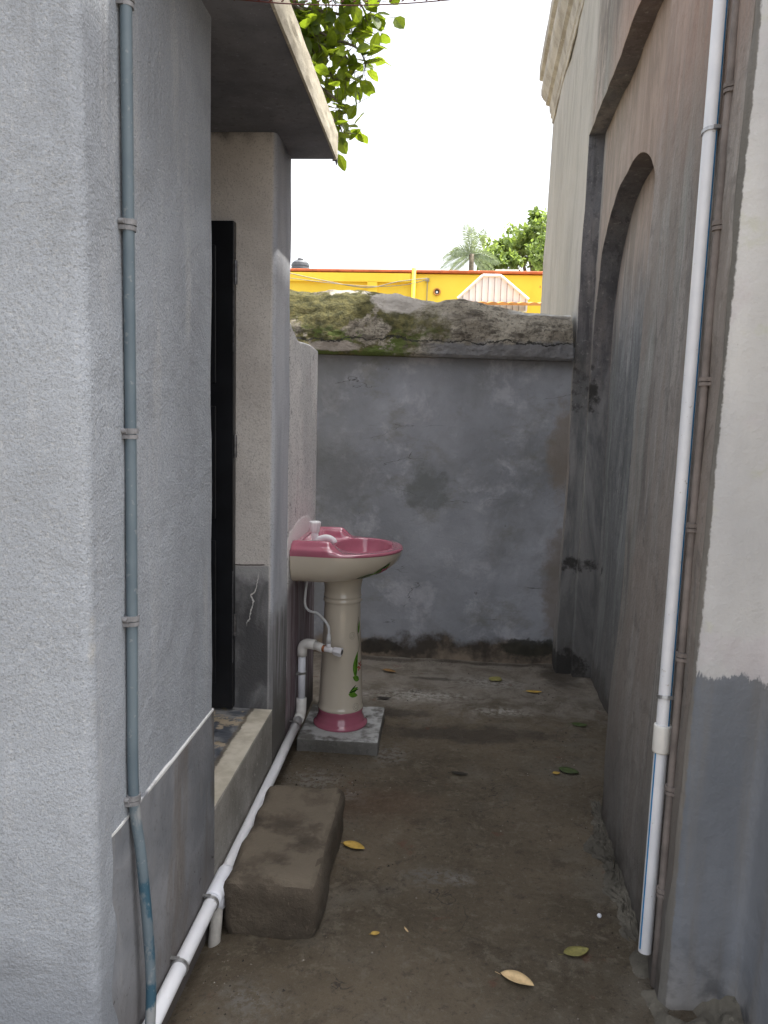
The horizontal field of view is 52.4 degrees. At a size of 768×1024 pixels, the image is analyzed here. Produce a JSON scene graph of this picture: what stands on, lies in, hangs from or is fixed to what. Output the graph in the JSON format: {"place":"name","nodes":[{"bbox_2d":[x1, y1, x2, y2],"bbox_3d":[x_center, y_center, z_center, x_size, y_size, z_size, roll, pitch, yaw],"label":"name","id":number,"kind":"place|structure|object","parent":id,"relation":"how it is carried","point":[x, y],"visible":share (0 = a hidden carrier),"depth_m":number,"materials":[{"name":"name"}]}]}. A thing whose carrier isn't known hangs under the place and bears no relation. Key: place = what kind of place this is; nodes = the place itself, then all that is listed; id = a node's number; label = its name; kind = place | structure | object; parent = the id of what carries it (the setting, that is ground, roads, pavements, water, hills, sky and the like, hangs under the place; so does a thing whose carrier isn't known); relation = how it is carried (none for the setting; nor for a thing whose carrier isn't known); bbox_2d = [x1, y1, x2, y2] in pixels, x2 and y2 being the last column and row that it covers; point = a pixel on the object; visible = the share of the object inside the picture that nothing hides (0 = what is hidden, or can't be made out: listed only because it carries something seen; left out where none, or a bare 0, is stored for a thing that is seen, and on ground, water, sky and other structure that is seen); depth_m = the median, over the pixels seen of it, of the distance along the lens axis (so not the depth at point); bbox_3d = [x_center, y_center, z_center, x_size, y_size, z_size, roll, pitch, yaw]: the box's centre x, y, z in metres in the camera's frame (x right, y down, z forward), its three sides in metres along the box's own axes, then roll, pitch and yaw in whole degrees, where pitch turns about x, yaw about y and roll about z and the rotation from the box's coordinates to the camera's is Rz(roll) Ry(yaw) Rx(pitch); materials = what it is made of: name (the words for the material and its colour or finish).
{"place":"outdoors","nodes":[
{"label":"outdoors","id":0,"kind":"place"},
{"bbox_2d":[290,268,542,312],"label":"yellow building","id":1,"kind":"structure","parent":0,"point":[435,285],"depth_m":12.63,"materials":[{"name":"paint"}]},
{"bbox_2d":[291,258,308,268],"bbox_3d":[-1.527,-4.387,14.242,0.330,0.460,0.330,2,7,4],"label":"water tank","id":2,"kind":"object","parent":1,"relation":"on","point":[301,263],"visible":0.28,"depth_m":14.10,"materials":[{"name":"black plastic"}]},
{"bbox_2d":[290,0,552,270],"label":"sky","id":3,"kind":"structure","parent":0,"point":[458,129],"materials":[{"name":"white"}]},
{"bbox_2d":[167,652,696,1023],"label":"alley floor","id":4,"kind":"structure","parent":0,"point":[477,893],"depth_m":2.40,"materials":[{"name":"concrete"}]},
{"bbox_2d":[0,0,337,1023],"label":"outbuilding","id":5,"kind":"structure","parent":4,"relation":"on","point":[232,116],"depth_m":1.56,"materials":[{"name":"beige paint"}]},
{"bbox_2d":[116,0,155,1023],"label":"grey conduit","id":6,"kind":"object","parent":5,"relation":"attached to","point":[127,223],"visible":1,"depth_m":1.48,"materials":[{"name":"grey plastic"}]},
{"bbox_2d":[210,221,237,707],"bbox_3d":[-0.870,-0.150,2.817,0.693,1.737,0.040,2,7,4],"label":"door","id":7,"kind":"structure","parent":5,"relation":"in","point":[224,262],"depth_m":2.78,"materials":[{"name":"black paint"}]},
{"bbox_2d":[142,582,342,1023],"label":"water pipe","id":8,"kind":"object","parent":5,"relation":"attached to","point":[212,907],"visible":0.96,"depth_m":2.16,"materials":[{"name":"white plastic"}]},
{"bbox_2d":[223,785,344,939],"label":"step block","id":9,"kind":"structure","parent":4,"relation":"on","point":[276,884],"depth_m":2.20,"materials":[{"name":"grey concrete"}]},
{"bbox_2d":[285,324,317,745],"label":"wall","id":10,"kind":"structure","parent":4,"relation":"on","point":[303,369],"depth_m":3.37,"materials":[{"name":"paint"}]},
{"bbox_2d":[297,704,384,755],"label":"basin plinth","id":11,"kind":"structure","parent":4,"relation":"on","point":[366,739],"depth_m":3.31,"materials":[{"name":"grey concrete"}]},
{"bbox_2d":[290,521,403,732],"bbox_3d":[-0.147,0.488,3.436,0.448,0.911,0.540,2,7,4],"label":"wash basin","id":12,"kind":"object","parent":11,"relation":"on","point":[341,563],"visible":1,"depth_m":3.36,"materials":[{"name":"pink ceramic"}]},
{"bbox_2d":[341,841,364,848],"bbox_3d":[-0.106,1.095,2.568,0.094,0.007,0.041,5,8,26],"label":"fallen leaf","id":13,"kind":"object","parent":4,"relation":"on","point":[354,844],"visible":0.98,"depth_m":2.57,"materials":[{"name":"yellow plant"}]},
{"bbox_2d":[371,931,379,934],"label":"fallen leaf","id":14,"kind":"object","parent":4,"relation":"on","point":[375,932],"visible":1,"depth_m":2.13,"materials":[{"name":"yellow plant"}]},
{"bbox_2d":[184,657,649,1021],"bbox_3d":[0.218,1.056,3.032,1.265,0.040,3.189,2,7,4],"label":"grit","id":15,"kind":"object","parent":4,"relation":"on","point":[393,805],"visible":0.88,"depth_m":2.97,"materials":[{"name":"grey gravel"}]},
{"bbox_2d":[290,289,574,663],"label":"boundary wall","id":16,"kind":"structure","parent":4,"relation":"on","point":[442,443],"depth_m":4.49,"materials":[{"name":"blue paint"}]},
{"bbox_2d":[450,771,466,774],"bbox_3d":[0.296,1.046,3.127,0.083,0.004,0.025,3,7,14],"label":"fallen leaf","id":17,"kind":"object","parent":4,"relation":"on","point":[459,773],"visible":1,"depth_m":3.13,"materials":[{"name":"plant"}]},
{"bbox_2d":[489,676,501,681],"bbox_3d":[0.603,0.909,4.248,0.080,0.005,0.071,0,7,-14],"label":"fallen leaf","id":18,"kind":"object","parent":4,"relation":"on","point":[496,678],"visible":1,"depth_m":4.26,"materials":[{"name":"yellow plant"}]},
{"bbox_2d":[496,970,533,985],"bbox_3d":[0.328,1.171,1.964,0.104,0.011,0.041,5,8,29],"label":"fallen leaf","id":19,"kind":"object","parent":4,"relation":"on","point":[517,977],"visible":1,"depth_m":1.97,"materials":[{"name":"beige plant"}]},
{"bbox_2d":[523,690,541,692],"bbox_3d":[0.773,0.936,4.070,0.100,0.005,0.035,2,7,4],"label":"fallen leaf","id":20,"kind":"object","parent":4,"relation":"on","point":[534,691],"visible":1,"depth_m":4.07,"materials":[{"name":"yellow plant"}]},
{"bbox_2d":[558,767,578,772],"bbox_3d":[0.737,1.041,3.149,0.100,0.006,0.053,5,8,29],"label":"fallen leaf","id":21,"kind":"object","parent":4,"relation":"on","point":[567,769],"visible":1,"depth_m":3.15,"materials":[{"name":"green plant"}]},
{"bbox_2d":[558,946,588,955],"bbox_3d":[0.504,1.166,2.070,0.089,0.005,0.039,0,7,-16],"label":"fallen leaf","id":22,"kind":"object","parent":4,"relation":"on","point":[576,950],"visible":1,"depth_m":2.07,"materials":[{"name":"plant"}]},
{"bbox_2d":[568,722,586,725],"bbox_3d":[0.900,0.985,3.623,0.089,0.004,0.045,3,7,12],"label":"fallen leaf","id":23,"kind":"object","parent":4,"relation":"on","point":[578,724],"visible":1,"depth_m":3.62,"materials":[{"name":"green plant"}]},
{"bbox_2d":[583,800,638,940],"bbox_3d":[0.698,1.107,2.527,0.115,0.042,0.852,2,7,6],"label":"mortar fillet","id":24,"kind":"object","parent":4,"relation":"on","point":[600,848],"visible":0.88,"depth_m":2.41,"materials":[{"name":"grey concrete"}]},
{"bbox_2d":[629,949,743,1023],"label":"mortar toe","id":25,"kind":"object","parent":4,"relation":"on","point":[726,1009],"visible":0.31,"depth_m":1.84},
{"label":"ground","id":26,"kind":"structure","parent":0,"visible":0},
{"bbox_2d":[290,0,404,170],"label":"broadleaf tree","id":27,"kind":"object","parent":26,"relation":"on","point":[321,45],"visible":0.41,"depth_m":4.61,"materials":[{"name":"green plant"}]},
{"bbox_2d":[440,224,500,270],"bbox_3d":[2.249,-4.432,21.556,1.709,6.710,0.566,1,7,-7],"label":"coconut palm","id":28,"kind":"object","parent":26,"relation":"on","point":[473,254],"visible":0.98,"depth_m":21.16,"materials":[{"name":"green plant"}]},
{"bbox_2d":[457,274,540,311],"bbox_3d":[2.069,-1.782,11.955,2.005,3.672,0.604,2,7,4],"label":"lean to roof","id":29,"kind":"object","parent":26,"relation":"on","point":[499,290],"visible":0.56,"depth_m":11.99,"materials":[{"name":"white metal"}]},
{"bbox_2d":[477,242,525,270],"bbox_3d":[3.354,-4.605,23.459,1.368,6.669,1.147,0,7,-13],"label":"leafy tree","id":30,"kind":"object","parent":26,"relation":"on","point":[511,260],"visible":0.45,"depth_m":22.91,"materials":[{"name":"green plant"}]},
{"bbox_2d":[495,269,518,270],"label":"distant house","id":31,"kind":"structure","parent":26,"relation":"on","point":[506,270],"depth_m":18.29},
{"bbox_2d":[479,205,546,270],"bbox_3d":[4.339,-5.472,24.337,3.001,8.221,2.194,2,7,4],"label":"leafy tree","id":32,"kind":"object","parent":26,"relation":"on","point":[537,219],"visible":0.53,"depth_m":23.54,"materials":[{"name":"green plant"}]},
{"bbox_2d":[524,231,545,270],"bbox_3d":[4.157,-4.063,19.921,1.352,6.477,0.948,1,7,-6],"label":"leafy tree","id":33,"kind":"object","parent":26,"relation":"on","point":[536,258],"visible":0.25,"depth_m":19.59,"materials":[{"name":"green plant"}]},
{"bbox_2d":[539,0,767,1023],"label":"old building","id":34,"kind":"structure","parent":26,"relation":"on","point":[623,90],"depth_m":2.18,"materials":[{"name":"paint"}]},
{"bbox_2d":[234,0,448,5],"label":"overhead wire","id":35,"kind":"object","parent":34,"relation":"attached to","point":[425,1],"visible":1,"depth_m":1.78,"materials":[{"name":"black"}]},
{"bbox_2d":[638,0,728,954],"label":"downpipe","id":36,"kind":"object","parent":34,"relation":"attached to","point":[662,729],"visible":0.98,"depth_m":1.88,"materials":[{"name":"white plastic"}]},
{"bbox_2d":[650,0,739,987],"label":"brown conduit","id":37,"kind":"object","parent":34,"relation":"attached to","point":[704,385],"visible":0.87,"depth_m":1.82,"materials":[{"name":"plastic"}]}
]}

